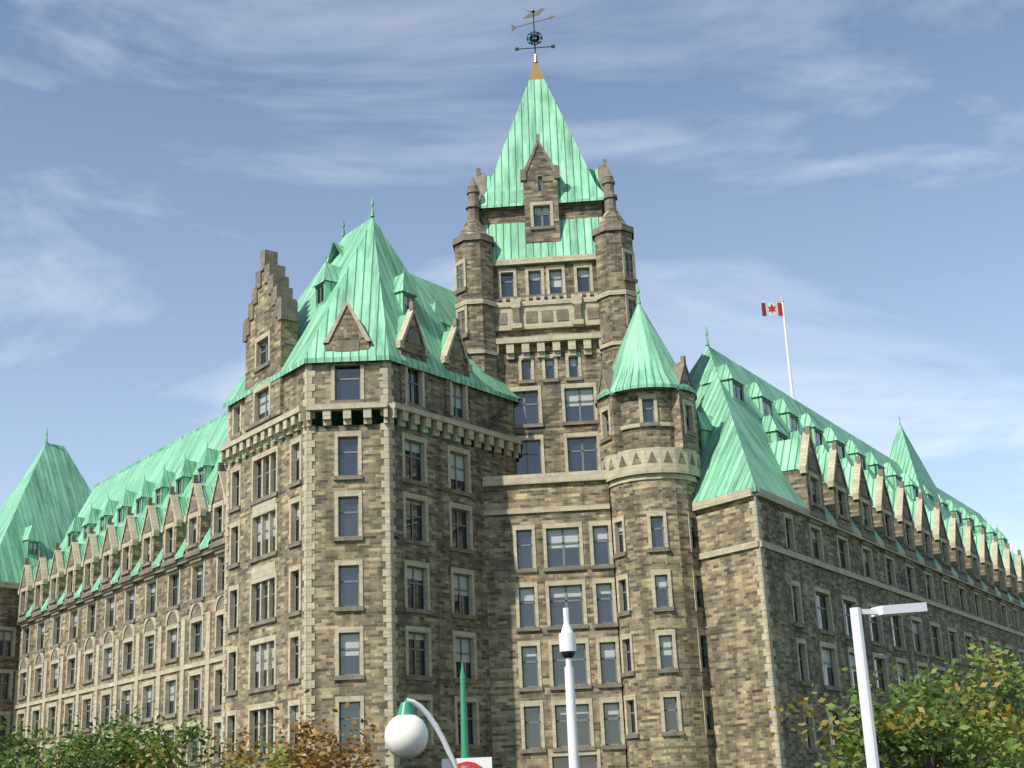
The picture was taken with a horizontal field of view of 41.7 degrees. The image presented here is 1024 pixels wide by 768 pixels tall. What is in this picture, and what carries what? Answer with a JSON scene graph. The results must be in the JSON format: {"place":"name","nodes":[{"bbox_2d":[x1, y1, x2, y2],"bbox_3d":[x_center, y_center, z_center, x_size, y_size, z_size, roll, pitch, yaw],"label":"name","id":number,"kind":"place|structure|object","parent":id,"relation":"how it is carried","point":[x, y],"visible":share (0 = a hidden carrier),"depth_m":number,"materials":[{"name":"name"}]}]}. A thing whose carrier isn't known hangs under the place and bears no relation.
{"place":"outdoors","nodes":[
{"label":"outdoors","id":0,"kind":"place"},
{"bbox_2d":[0,427,91,766],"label":"pavilion","id":1,"kind":"structure","parent":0,"point":[46,500],"depth_m":123.04,"materials":[{"name":"metal"}]},
{"bbox_2d":[11,411,302,767],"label":"wing","id":2,"kind":"structure","parent":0,"point":[121,594],"depth_m":98.45,"materials":[{"name":"beige stone"}]},
{"bbox_2d":[220,197,521,767],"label":"pavilion","id":3,"kind":"structure","parent":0,"point":[355,566],"depth_m":78.15,"materials":[{"name":"stone"}]},
{"bbox_2d":[0,0,1023,557],"label":"sky","id":4,"kind":"structure","parent":0,"point":[856,165],"materials":[{"name":"blue"}]},
{"bbox_2d":[689,299,1023,767],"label":"wing","id":5,"kind":"structure","parent":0,"point":[811,528],"depth_m":87.09,"materials":[{"name":"brown stone"}]},
{"bbox_3d":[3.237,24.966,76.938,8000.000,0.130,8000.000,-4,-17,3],"label":"ground","id":6,"kind":"structure","parent":0,"visible":0},
{"bbox_2d":[0,716,105,767],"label":"tree","id":7,"kind":"object","parent":6,"relation":"on","point":[23,755],"visible":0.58,"depth_m":36.04,"materials":[{"name":"green plant"}]},
{"bbox_2d":[4,706,213,767],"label":"tree","id":8,"kind":"object","parent":6,"relation":"on","point":[69,756],"visible":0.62,"depth_m":34.61,"materials":[{"name":"green plant"}]},
{"bbox_2d":[57,699,262,767],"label":"tree","id":9,"kind":"object","parent":6,"relation":"on","point":[155,756],"visible":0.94,"depth_m":34.02,"materials":[{"name":"green plant"}]},
{"bbox_2d":[203,689,395,767],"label":"tree","id":10,"kind":"object","parent":6,"relation":"on","point":[312,760],"visible":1,"depth_m":29.46,"materials":[{"name":"brown plant"}]},
{"bbox_2d":[384,662,491,767],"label":"globe lamp","id":11,"kind":"object","parent":6,"relation":"on","point":[406,734],"visible":1,"depth_m":16.42,"materials":[{"name":"white glass"}]},
{"bbox_2d":[452,8,637,474],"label":"tower","id":12,"kind":"structure","parent":6,"relation":"on","point":[546,280],"depth_m":89.15,"materials":[{"name":"stone"}]},
{"bbox_2d":[482,470,626,767],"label":"building facade section","id":13,"kind":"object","parent":6,"relation":"on","point":[548,548],"depth_m":80.45,"materials":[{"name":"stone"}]},
{"bbox_2d":[559,608,579,767],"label":"camera pole","id":14,"kind":"object","parent":6,"relation":"on","point":[567,641],"visible":1,"depth_m":20.47,"materials":[{"name":"white metal"}]},
{"bbox_2d":[595,283,715,767],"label":"turret","id":15,"kind":"object","parent":6,"relation":"on","point":[645,400],"visible":1,"depth_m":79.81,"materials":[{"name":"stone"}]},
{"bbox_2d":[850,602,926,767],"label":"street light","id":16,"kind":"object","parent":6,"relation":"on","point":[869,734],"visible":1,"depth_m":20.87,"materials":[{"name":"white paint"}]},
{"bbox_2d":[764,637,1023,767],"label":"tree","id":17,"kind":"object","parent":6,"relation":"on","point":[1016,719],"visible":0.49,"depth_m":24.73,"materials":[{"name":"green plant"}]},
{"bbox_2d":[802,667,1023,767],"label":"tree","id":18,"kind":"object","parent":6,"relation":"on","point":[913,747],"visible":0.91,"depth_m":22.90,"materials":[{"name":"green plant"}]},
{"bbox_2d":[883,661,1023,767],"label":"tree","id":19,"kind":"object","parent":6,"relation":"on","point":[1016,663],"visible":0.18,"depth_m":25.70,"materials":[{"name":"green plant"}]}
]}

